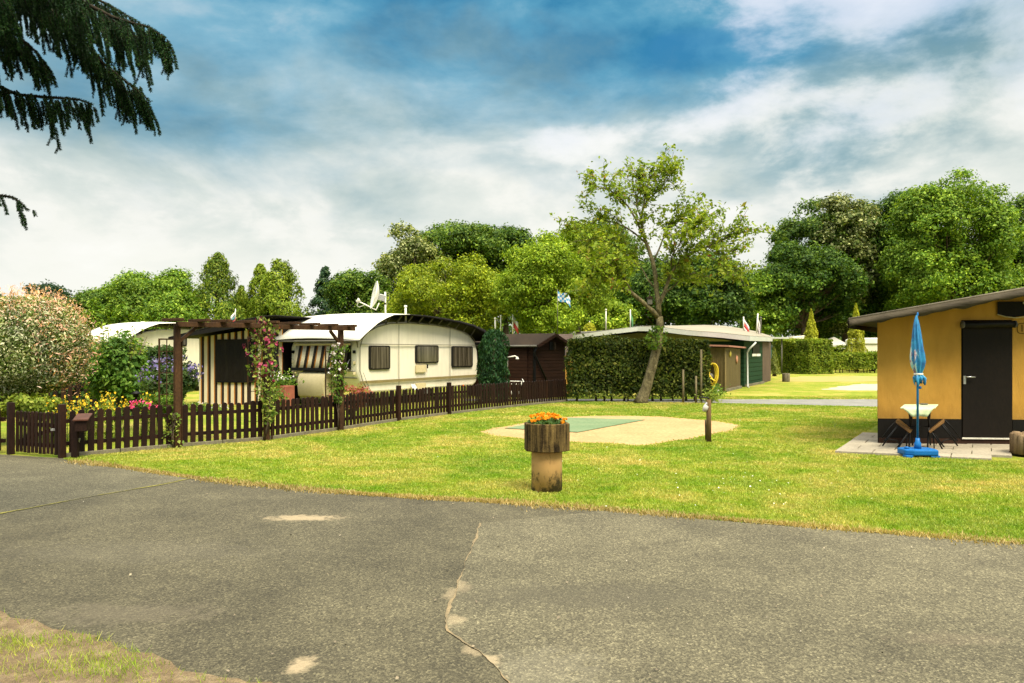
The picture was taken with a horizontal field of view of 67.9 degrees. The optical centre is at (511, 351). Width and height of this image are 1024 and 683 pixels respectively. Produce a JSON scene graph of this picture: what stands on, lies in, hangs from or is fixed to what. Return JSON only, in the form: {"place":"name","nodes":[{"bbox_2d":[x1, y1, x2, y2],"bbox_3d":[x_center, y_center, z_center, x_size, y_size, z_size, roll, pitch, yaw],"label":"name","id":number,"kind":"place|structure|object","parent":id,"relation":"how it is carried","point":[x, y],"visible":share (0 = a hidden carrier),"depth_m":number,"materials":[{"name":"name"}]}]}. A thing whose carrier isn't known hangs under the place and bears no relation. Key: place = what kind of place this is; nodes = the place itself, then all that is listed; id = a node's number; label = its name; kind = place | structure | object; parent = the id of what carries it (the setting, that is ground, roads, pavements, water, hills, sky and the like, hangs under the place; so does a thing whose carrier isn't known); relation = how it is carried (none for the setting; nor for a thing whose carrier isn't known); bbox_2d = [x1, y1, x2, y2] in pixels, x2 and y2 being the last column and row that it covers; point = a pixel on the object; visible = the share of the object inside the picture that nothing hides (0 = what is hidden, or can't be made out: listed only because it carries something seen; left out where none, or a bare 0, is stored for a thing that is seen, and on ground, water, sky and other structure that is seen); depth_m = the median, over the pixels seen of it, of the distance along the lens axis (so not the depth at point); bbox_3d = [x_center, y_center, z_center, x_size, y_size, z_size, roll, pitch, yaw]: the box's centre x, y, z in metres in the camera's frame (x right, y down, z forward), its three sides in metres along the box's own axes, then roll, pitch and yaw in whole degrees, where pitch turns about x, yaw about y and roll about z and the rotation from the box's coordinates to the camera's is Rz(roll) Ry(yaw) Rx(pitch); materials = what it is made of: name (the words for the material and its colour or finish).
{"place":"outdoors","nodes":[
{"label":"outdoors","id":0,"kind":"place"},
{"bbox_2d":[0,457,187,513],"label":"driveway","id":1,"kind":"structure","parent":0,"point":[22,481],"depth_m":8.76,"materials":[{"name":"grey asphalt"}]},
{"bbox_2d":[0,610,271,682],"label":"verge","id":2,"kind":"structure","parent":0,"point":[26,625],"depth_m":3.65,"materials":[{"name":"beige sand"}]},
{"bbox_2d":[143,346,189,410],"bbox_3d":[-8.621,0.694,18.912,0.985,1.698,0.942,0,0,0],"label":"hedge","id":3,"kind":"object","parent":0,"point":[153,354],"visible":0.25,"depth_m":18.65,"materials":[{"name":"green plant"}]},
{"bbox_2d":[0,454,1023,682],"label":"road","id":4,"kind":"structure","parent":0,"point":[158,537],"depth_m":5.07,"materials":[{"name":"grey asphalt"}]},
{"bbox_2d":[0,0,179,229],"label":"spruce tree","id":5,"kind":"object","parent":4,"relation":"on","point":[57,19],"visible":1,"depth_m":5.67,"materials":[{"name":"green plant"}]},
{"bbox_2d":[11,476,998,681],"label":"grit","id":6,"kind":"object","parent":4,"relation":"on","point":[558,617],"visible":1,"depth_m":4.58,"materials":[{"name":"grey gravel"}]},
{"bbox_2d":[447,511,1023,682],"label":"road surface","id":7,"kind":"object","parent":4,"relation":"attached to","point":[931,592],"visible":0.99,"depth_m":4.50,"materials":[{"name":"grey asphalt"}]},
{"bbox_2d":[445,523,509,682],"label":"crack sand","id":8,"kind":"structure","parent":7,"relation":"on","point":[449,606],"depth_m":4.42,"materials":[{"name":"beige sand"}]},
{"bbox_2d":[0,369,1023,543],"bbox_3d":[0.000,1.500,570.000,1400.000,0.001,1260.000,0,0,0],"label":"ground","id":9,"kind":"structure","parent":0,"point":[774,386],"depth_m":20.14,"materials":[{"name":"green plant"}]},
{"bbox_2d":[0,402,14,454],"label":"picket fence","id":10,"kind":"object","parent":9,"relation":"on","point":[10,428],"visible":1,"depth_m":11.10,"materials":[{"name":"brown wood"}]},
{"bbox_2d":[7,392,62,416],"bbox_3d":[-7.573,0.859,12.040,0.828,0.475,0.679,0,0,21],"label":"perennial","id":11,"kind":"object","parent":9,"relation":"on","point":[33,402],"visible":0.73,"depth_m":11.87,"materials":[{"name":"green plant"}]},
{"bbox_2d":[21,279,72,340],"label":"broadleaf tree","id":12,"kind":"object","parent":9,"relation":"on","point":[43,285],"visible":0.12,"depth_m":53.46,"materials":[{"name":"green plant"}]},
{"bbox_2d":[0,281,103,441],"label":"dappled willow","id":13,"kind":"object","parent":9,"relation":"on","point":[36,367],"visible":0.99,"depth_m":12.20,"materials":[{"name":"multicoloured plant"}]},
{"bbox_2d":[0,374,145,414],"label":"flowers","id":14,"kind":"object","parent":9,"relation":"on","point":[73,394],"visible":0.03,"depth_m":17.45,"materials":[{"name":"green plant"}]},
{"bbox_2d":[1,378,148,416],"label":"flowering shrub","id":15,"kind":"object","parent":9,"relation":"on","point":[77,387],"visible":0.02,"depth_m":16.45,"materials":[{"name":"plant"}]},
{"bbox_2d":[71,413,92,457],"bbox_3d":[-6.077,1.200,10.706,0.243,0.641,0.350,0,0,-20],"label":"mailbox","id":16,"kind":"object","parent":9,"relation":"on","point":[80,422],"visible":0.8,"depth_m":10.68,"materials":[{"name":"brown wood"}]},
{"bbox_2d":[61,393,107,444],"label":"yellow flowers","id":17,"kind":"object","parent":9,"relation":"on","point":[84,403],"visible":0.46,"depth_m":12.36,"materials":[{"name":"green plant"}]},
{"bbox_2d":[64,287,114,331],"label":"broadleaf tree","id":18,"kind":"object","parent":9,"relation":"on","point":[81,298],"visible":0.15,"depth_m":48.78,"materials":[{"name":"green plant"}]},
{"bbox_2d":[76,296,109,329],"bbox_3d":[-19.853,-0.570,36.016,1.744,4.152,1.354,0,0,36],"label":"sapling","id":19,"kind":"object","parent":9,"relation":"on","point":[96,312],"visible":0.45,"depth_m":35.86,"materials":[{"name":"green plant"}]},
{"bbox_2d":[102,392,130,442],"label":"yellow flowers","id":20,"kind":"object","parent":9,"relation":"on","point":[111,406],"visible":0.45,"depth_m":12.63,"materials":[{"name":"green plant"}]},
{"bbox_2d":[83,329,150,420],"bbox_3d":[-7.548,0.539,14.479,1.247,1.945,1.134,0,0,-23],"label":"lilac bush","id":21,"kind":"object","parent":9,"relation":"on","point":[123,379],"visible":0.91,"depth_m":14.22,"materials":[{"name":"green plant"}]},
{"bbox_2d":[85,318,151,398],"bbox_3d":[-7.625,0.136,14.495,1.350,1.550,0.769,0,0,0],"label":"young tree","id":22,"kind":"object","parent":9,"relation":"on","point":[133,348],"visible":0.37,"depth_m":14.41,"materials":[{"name":"green plant"}]},
{"bbox_2d":[107,304,150,323],"bbox_3d":[-18.181,-0.401,36.134,1.654,3.815,1.699,0,0,-42],"label":"sapling","id":23,"kind":"object","parent":9,"relation":"on","point":[122,316],"visible":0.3,"depth_m":35.95,"materials":[{"name":"green plant"}]},
{"bbox_2d":[88,329,198,390],"bbox_3d":[-13.113,0.315,29.754,2.503,2.370,5.900,0,0,30],"label":"caravan","id":24,"kind":"object","parent":9,"relation":"on","point":[190,345],"visible":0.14,"depth_m":28.12,"materials":[{"name":"metal"}]},
{"bbox_2d":[78,322,205,343],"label":"shelter roof","id":25,"kind":"structure","parent":24,"relation":"on","point":[138,326],"depth_m":27.60,"materials":[{"name":"metal"}]},
{"bbox_2d":[98,266,198,324],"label":"broadleaf tree","id":26,"kind":"object","parent":9,"relation":"on","point":[133,291],"visible":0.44,"depth_m":48.52,"materials":[{"name":"green plant"}]},
{"bbox_2d":[146,392,189,417],"bbox_3d":[-5.859,0.901,12.903,0.822,0.470,0.448,0,0,18],"label":"perennial","id":27,"kind":"object","parent":9,"relation":"on","point":[163,400],"visible":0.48,"depth_m":12.81,"materials":[{"name":"green plant"}]},
{"bbox_2d":[135,355,203,432],"bbox_3d":[-6.100,0.778,13.582,1.120,1.468,0.967,0,0,0],"label":"flowering bush","id":28,"kind":"object","parent":9,"relation":"on","point":[190,383],"visible":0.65,"depth_m":13.47,"materials":[{"name":"purple plant"}]},
{"bbox_2d":[158,338,182,446],"bbox_3d":[-5.372,0.644,11.955,0.364,1.711,0.024,0,0,-6],"label":"trellis","id":29,"kind":"object","parent":9,"relation":"on","point":[166,383],"visible":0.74,"depth_m":11.95,"materials":[{"name":"brown wood"}]},
{"bbox_2d":[158,413,185,447],"bbox_3d":[-5.270,1.226,11.797,0.405,0.568,0.200,0,0,0],"label":"creeper","id":30,"kind":"object","parent":9,"relation":"on","point":[175,415],"visible":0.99,"depth_m":11.77,"materials":[{"name":"green plant"}]},
{"bbox_2d":[137,288,207,328],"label":"broadleaf tree","id":31,"kind":"object","parent":9,"relation":"on","point":[176,303],"visible":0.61,"depth_m":43.11,"materials":[{"name":"green plant"}]},
{"bbox_2d":[58,395,337,457],"bbox_3d":[-4.729,1.120,12.595,0.422,0.760,5.008,0,0,39],"label":"picket fence","id":32,"kind":"object","parent":9,"relation":"on","point":[309,423],"visible":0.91,"depth_m":12.15,"materials":[{"name":"brown wood"}]},
{"bbox_2d":[16,411,57,454],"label":"garden gate","id":33,"kind":"structure","parent":32,"relation":"attached to","point":[45,435],"depth_m":10.94,"materials":[{"name":"brown wood"}]},
{"bbox_2d":[190,252,248,322],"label":"conifer tree","id":34,"kind":"object","parent":9,"relation":"on","point":[216,267],"visible":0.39,"depth_m":45.31,"materials":[{"name":"green plant"}]},
{"bbox_2d":[168,315,313,404],"bbox_3d":[-6.865,0.247,23.307,3.092,2.505,6.121,0,0,27],"label":"awning tent","id":35,"kind":"object","parent":9,"relation":"on","point":[222,358],"visible":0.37,"depth_m":21.65,"materials":[{"name":"beige fabric"}]},
{"bbox_2d":[215,339,254,382],"bbox_3d":[-7.884,0.253,21.609,1.264,1.239,0.045,0,0,13],"label":"window","id":36,"kind":"structure","parent":35,"relation":"in","point":[230,355],"depth_m":21.62,"materials":[{"name":"black glass"}]},
{"bbox_2d":[241,263,273,318],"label":"conifer tree","id":37,"kind":"object","parent":9,"relation":"on","point":[260,271],"visible":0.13,"depth_m":46.54,"materials":[{"name":"green plant"}]},
{"bbox_2d":[162,318,356,447],"bbox_3d":[-4.045,0.490,13.138,0.733,2.021,3.776,0,0,37],"label":"pergola","id":38,"kind":"object","parent":9,"relation":"on","point":[195,324],"visible":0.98,"depth_m":12.48,"materials":[{"name":"brown wood"}]},
{"bbox_2d":[247,337,272,438],"bbox_3d":[-4.290,0.620,12.935,0.424,1.761,0.024,0,0,-6],"label":"trellis","id":39,"kind":"object","parent":9,"relation":"on","point":[248,391],"visible":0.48,"depth_m":12.91,"materials":[{"name":"brown wood"}]},
{"bbox_2d":[242,316,283,440],"bbox_3d":[-4.169,0.450,12.743,0.678,2.103,0.395,0,0,0],"label":"clematis","id":40,"kind":"object","parent":9,"relation":"on","point":[270,411],"visible":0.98,"depth_m":12.73,"materials":[{"name":"green plant"}]},
{"bbox_2d":[252,368,303,405],"bbox_3d":[-6.163,0.949,20.024,1.289,1.103,1.151,0,0,-27],"label":"planter box","id":41,"kind":"object","parent":9,"relation":"on","point":[285,382],"visible":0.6,"depth_m":19.90,"materials":[{"name":"ceramic"}]},
{"bbox_2d":[245,258,311,318],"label":"conifer tree","id":42,"kind":"object","parent":9,"relation":"on","point":[282,290],"visible":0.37,"depth_m":45.34,"materials":[{"name":"green plant"}]},
{"bbox_2d":[66,400,565,456],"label":"kerb","id":43,"kind":"structure","parent":9,"relation":"on","point":[105,451],"depth_m":13.39,"materials":[{"name":"concrete"}]},
{"bbox_2d":[307,266,343,315],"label":"conifer tree","id":44,"kind":"object","parent":9,"relation":"on","point":[319,299],"visible":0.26,"depth_m":51.61,"materials":[{"name":"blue plant"}]},
{"bbox_2d":[327,342,349,430],"bbox_3d":[-3.310,0.659,14.475,0.435,1.684,0.279,0,0,-23],"label":"climbing rose","id":45,"kind":"object","parent":9,"relation":"on","point":[334,362],"visible":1,"depth_m":14.42,"materials":[{"name":"green plant"}]},
{"bbox_2d":[318,264,392,314],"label":"broadleaf tree","id":46,"kind":"object","parent":9,"relation":"on","point":[352,287],"visible":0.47,"depth_m":49.04,"materials":[{"name":"green plant"}]},
{"bbox_2d":[292,322,477,401],"bbox_3d":[-3.646,0.315,23.088,2.663,2.370,6.190,0,0,30],"label":"caravan","id":47,"kind":"object","parent":9,"relation":"on","point":[383,356],"visible":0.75,"depth_m":21.78,"materials":[{"name":"metal"}]},
{"bbox_2d":[291,343,350,370],"bbox_3d":[-5.197,0.141,20.585,2.020,0.732,0.193,0,0,30],"label":"sun shade","id":48,"kind":"object","parent":47,"relation":"attached to","point":[309,357],"visible":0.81,"depth_m":20.69,"materials":[{"name":"fabric"}]},
{"bbox_2d":[356,281,389,321],"bbox_3d":[-3.893,-1.399,21.222,0.635,1.184,0.731,0,0,31],"label":"satellite dish","id":49,"kind":"object","parent":47,"relation":"attached to","point":[375,296],"visible":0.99,"depth_m":21.29,"materials":[{"name":"white paint"}]},
{"bbox_2d":[368,345,389,369],"bbox_3d":[-3.632,0.156,20.838,0.068,0.662,0.875,0,0,30],"label":"window","id":50,"kind":"structure","parent":47,"relation":"in","point":[378,356],"depth_m":20.75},
{"bbox_2d":[275,313,492,341],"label":"shelter roof","id":51,"kind":"structure","parent":47,"relation":"on","point":[365,323],"depth_m":21.13,"materials":[{"name":"metal"}]},
{"bbox_2d":[415,345,438,362],"bbox_3d":[-2.543,0.068,22.725,0.068,0.533,1.141,0,0,30],"label":"window","id":52,"kind":"structure","parent":47,"relation":"in","point":[423,353],"depth_m":22.66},
{"bbox_2d":[451,346,472,367],"bbox_3d":[-1.598,0.154,24.361,0.068,0.677,1.196,0,0,30],"label":"window","id":53,"kind":"structure","parent":47,"relation":"in","point":[461,356],"depth_m":24.27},
{"bbox_2d":[371,220,453,310],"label":"broadleaf tree","id":54,"kind":"object","parent":9,"relation":"on","point":[404,254],"visible":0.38,"depth_m":60.67,"materials":[{"name":"green plant"}]},
{"bbox_2d":[380,251,507,330],"bbox_3d":[-3.210,-1.649,36.970,6.770,6.315,6.135,0,0,0],"label":"broadleaf tree","id":55,"kind":"object","parent":9,"relation":"on","point":[468,300],"visible":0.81,"depth_m":35.61,"materials":[{"name":"green plant"}]},
{"bbox_2d":[344,379,565,425],"bbox_3d":[-1.016,1.115,18.842,0.413,0.770,9.692,0,0,31],"label":"picket fence","id":56,"kind":"object","parent":9,"relation":"on","point":[389,409],"visible":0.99,"depth_m":18.09,"materials":[{"name":"brown wood"}]},
{"bbox_2d":[412,219,511,323],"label":"broadleaf tree","id":57,"kind":"object","parent":9,"relation":"on","point":[466,238],"visible":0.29,"depth_m":64.00,"materials":[{"name":"green plant"}]},
{"bbox_2d":[475,329,510,402],"bbox_3d":[-0.563,0.436,22.609,1.075,2.302,1.087,0,0,0],"label":"juniper","id":58,"kind":"object","parent":9,"relation":"on","point":[493,368],"visible":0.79,"depth_m":22.36,"materials":[{"name":"green plant"}]},
{"bbox_2d":[470,222,536,333],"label":"broadleaf tree","id":59,"kind":"object","parent":9,"relation":"on","point":[518,236],"visible":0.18,"depth_m":66.53,"materials":[{"name":"green plant"}]},
{"bbox_2d":[471,333,567,397],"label":"garden shed","id":60,"kind":"structure","parent":9,"relation":"on","point":[540,356],"depth_m":24.91,"materials":[{"name":"wood"}]},
{"bbox_2d":[508,348,526,395],"bbox_3d":[0.185,0.650,24.881,0.720,1.550,0.030,0,0,31],"label":"door","id":61,"kind":"structure","parent":60,"relation":"in","point":[518,367],"depth_m":24.87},
{"bbox_2d":[489,228,590,335],"bbox_3d":[1.206,-1.881,32.904,4.458,6.779,4.283,0,0,0],"label":"broadleaf tree","id":62,"kind":"object","parent":9,"relation":"on","point":[540,266],"visible":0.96,"depth_m":32.24,"materials":[{"name":"green plant"}]},
{"bbox_2d":[524,412,569,492],"bbox_3d":[0.376,1.089,8.213,0.484,0.882,0.484,0,0,0],"label":"flower planter","id":63,"kind":"object","parent":9,"relation":"on","point":[546,440],"visible":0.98,"depth_m":8.06,"materials":[{"name":"wood"}]},
{"bbox_2d":[102,464,1022,542],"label":"verge edge","id":64,"kind":"object","parent":9,"relation":"on","point":[705,517],"visible":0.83,"depth_m":6.62,"materials":[{"name":"green plant"}]},
{"bbox_2d":[64,457,1023,548],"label":"dry grass","id":65,"kind":"structure","parent":64,"relation":"on","point":[478,499],"depth_m":7.38,"materials":[{"name":"plant"}]},
{"bbox_2d":[537,220,623,338],"bbox_3d":[2.975,-2.292,34.929,4.365,7.592,3.753,0,0,0],"label":"broadleaf tree","id":66,"kind":"object","parent":9,"relation":"on","point":[599,302],"visible":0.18,"depth_m":34.24,"materials":[{"name":"green plant"}]},
{"bbox_2d":[554,215,651,323],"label":"broadleaf tree","id":67,"kind":"object","parent":9,"relation":"on","point":[632,241],"visible":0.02,"depth_m":60.32,"materials":[{"name":"green plant"}]},
{"bbox_2d":[573,297,640,331],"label":"broadleaf tree","id":68,"kind":"object","parent":9,"relation":"on","point":[618,314],"visible":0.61,"depth_m":45.92,"materials":[{"name":"green plant"}]},
{"bbox_2d":[481,416,739,445],"bbox_3d":[2.149,1.496,15.130,4.302,0.001,5.677,0,0,30],"label":"sand patch","id":69,"kind":"object","parent":9,"relation":"on","point":[651,430],"visible":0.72,"depth_m":14.28,"materials":[{"name":"beige sand"}]},
{"bbox_2d":[506,417,644,432],"bbox_3d":[1.384,1.486,15.730,1.644,0.012,3.156,0,0,31],"label":"ground sheet","id":70,"kind":"object","parent":69,"relation":"on","point":[577,425],"visible":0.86,"depth_m":15.71,"materials":[{"name":"fabric"}]},
{"bbox_2d":[563,333,713,400],"bbox_3d":[3.844,0.458,23.194,4.646,2.090,1.075,0,0,-3],"label":"hedge","id":71,"kind":"object","parent":9,"relation":"on","point":[615,365],"visible":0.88,"depth_m":22.91,"materials":[{"name":"green plant"}]},
{"bbox_2d":[612,253,699,326],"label":"broadleaf tree","id":72,"kind":"object","parent":9,"relation":"on","point":[642,287],"visible":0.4,"depth_m":55.78,"materials":[{"name":"green plant"}]},
{"bbox_2d":[548,143,774,403],"bbox_3d":[4.342,-2.260,22.225,6.492,7.696,3.641,0,0,0],"label":"leaning tree","id":73,"kind":"object","parent":9,"relation":"on","point":[603,267],"visible":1,"depth_m":22.11,"materials":[{"name":"green plant"}]},
{"bbox_2d":[572,325,772,387],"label":"clubhouse","id":74,"kind":"structure","parent":9,"relation":"on","point":[755,361],"depth_m":34.31,"materials":[{"name":"white plastic"}]},
{"bbox_2d":[699,397,710,441],"bbox_3d":[3.245,1.125,12.664,0.178,0.763,0.336,0,0,36],"label":"tap post","id":75,"kind":"object","parent":9,"relation":"on","point":[707,407],"visible":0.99,"depth_m":12.57,"materials":[{"name":"brown wood"}]},
{"bbox_2d":[661,251,761,327],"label":"broadleaf tree","id":76,"kind":"object","parent":9,"relation":"on","point":[734,303],"visible":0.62,"depth_m":55.05,"materials":[{"name":"green plant"}]},
{"bbox_2d":[704,345,745,391],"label":"tool shed","id":77,"kind":"structure","parent":9,"relation":"on","point":[726,358],"depth_m":28.99,"materials":[{"name":"wood"}]},
{"bbox_2d":[732,268,800,336],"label":"broadleaf tree","id":78,"kind":"object","parent":9,"relation":"on","point":[771,311],"visible":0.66,"depth_m":64.73,"materials":[{"name":"green plant"}]},
{"bbox_2d":[771,348,780,375],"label":"cypress","id":79,"kind":"object","parent":9,"relation":"on","point":[775,367],"visible":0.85,"depth_m":46.87,"materials":[{"name":"green plant"}]},
{"bbox_2d":[780,337,834,373],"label":"hedge","id":80,"kind":"object","parent":9,"relation":"on","point":[808,356],"visible":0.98,"depth_m":51.54,"materials":[{"name":"green plant"}]},
{"bbox_2d":[804,309,818,338],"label":"cypress","id":81,"kind":"object","parent":9,"relation":"on","point":[811,330],"visible":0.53,"depth_m":57.30,"materials":[{"name":"green plant"}]},
{"bbox_2d":[755,237,875,335],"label":"broadleaf tree","id":82,"kind":"object","parent":9,"relation":"on","point":[830,267],"visible":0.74,"depth_m":65.47,"materials":[{"name":"green plant"}]},
{"bbox_2d":[764,195,875,338],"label":"broadleaf tree","id":83,"kind":"object","parent":9,"relation":"on","point":[797,229],"visible":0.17,"depth_m":72.42,"materials":[{"name":"green plant"}]},
{"bbox_2d":[807,190,885,341],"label":"broadleaf tree","id":84,"kind":"object","parent":9,"relation":"on","point":[837,204],"visible":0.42,"depth_m":70.04,"materials":[{"name":"green plant"}]},
{"bbox_2d":[822,384,876,390],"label":"pitch gravel","id":85,"kind":"structure","parent":9,"relation":"on","point":[863,387],"depth_m":31.94,"materials":[{"name":"beige gravel"}]},
{"bbox_2d":[831,350,876,372],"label":"hedge","id":86,"kind":"object","parent":9,"relation":"on","point":[857,360],"visible":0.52,"depth_m":53.83,"materials":[{"name":"green plant"}]},
{"bbox_2d":[843,303,870,371],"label":"cypress","id":87,"kind":"object","parent":9,"relation":"on","point":[855,338],"visible":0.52,"depth_m":57.24,"materials":[{"name":"green plant"}]},
{"bbox_2d":[820,272,898,338],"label":"broadleaf tree","id":88,"kind":"object","parent":9,"relation":"on","point":[867,334],"visible":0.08,"depth_m":72.08,"materials":[{"name":"green plant"}]},
{"bbox_2d":[846,188,922,314],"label":"broadleaf tree","id":89,"kind":"object","parent":9,"relation":"on","point":[887,203],"visible":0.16,"depth_m":70.76,"materials":[{"name":"green plant"}]},
{"bbox_2d":[848,287,1023,444],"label":"cabin","id":90,"kind":"object","parent":9,"relation":"on","point":[973,373],"visible":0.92,"depth_m":12.10,"materials":[{"name":"paint"}]},
{"bbox_2d":[963,327,1011,437],"bbox_3d":[7.557,0.436,12.080,0.759,1.846,0.111,0,0,0],"label":"door","id":91,"kind":"structure","parent":90,"relation":"in","point":[987,352],"depth_m":12.06,"materials":[{"name":"wood"}]},
{"bbox_2d":[997,301,1023,317],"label":"vent window","id":92,"kind":"structure","parent":90,"relation":"in","point":[1011,309],"depth_m":12.02,"materials":[{"name":"black glass"}]},
{"bbox_2d":[872,166,1023,311],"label":"broadleaf tree","id":93,"kind":"object","parent":9,"relation":"on","point":[951,265],"visible":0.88,"depth_m":63.54,"materials":[{"name":"green plant"}]},
{"bbox_2d":[1000,192,1023,287],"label":"broadleaf tree","id":94,"kind":"object","parent":9,"relation":"on","point":[1019,203],"visible":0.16,"depth_m":68.07,"materials":[{"name":"green plant"}]},
{"bbox_2d":[0,0,1023,336],"label":"sky","id":95,"kind":"structure","parent":0,"point":[295,131],"materials":[{"name":"blue"}]},
{"bbox_2d":[474,399,876,406],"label":"path","id":96,"kind":"structure","parent":0,"point":[856,402],"depth_m":22.92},
{"bbox_2d":[779,376,876,381],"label":"dry ground","id":97,"kind":"structure","parent":0,"point":[832,378],"depth_m":42.77,"materials":[{"name":"beige soil"}]},
{"bbox_2d":[835,432,1017,459],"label":"patio","id":98,"kind":"structure","parent":0,"point":[863,443],"depth_m":11.41,"materials":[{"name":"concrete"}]},
{"bbox_2d":[882,418,911,447],"bbox_3d":[5.868,1.277,11.569,0.600,0.510,0.299,0,0,0],"label":"folding chair","id":99,"kind":"object","parent":98,"relation":"on","point":[899,422],"visible":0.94,"depth_m":11.44,"materials":[{"name":"brown wood"}]},
{"bbox_2d":[897,312,939,457],"bbox_3d":[5.792,0.465,10.867,0.475,2.070,0.359,0,0,0],"label":"parasol","id":100,"kind":"object","parent":98,"relation":"on","point":[917,359],"visible":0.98,"depth_m":10.81,"materials":[{"name":"blue fabric"}]},
{"bbox_2d":[900,404,937,446],"bbox_3d":[6.234,1.145,11.633,0.455,0.639,1.102,0,0,32],"label":"garden table","id":101,"kind":"object","parent":98,"relation":"on","point":[924,410],"visible":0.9,"depth_m":11.48,"materials":[{"name":"white plastic"}]},
{"bbox_2d":[929,418,959,448],"bbox_3d":[6.587,1.277,11.569,0.645,0.510,0.299,0,0,0],"label":"folding chair","id":102,"kind":"object","parent":98,"relation":"on","point":[936,426],"visible":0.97,"depth_m":11.46,"materials":[{"name":"brown wood"}]},
{"bbox_2d":[1009,431,1023,454],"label":"round planter","id":103,"kind":"object","parent":98,"relation":"on","point":[1016,442],"visible":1,"depth_m":10.90,"materials":[{"name":"wood"}]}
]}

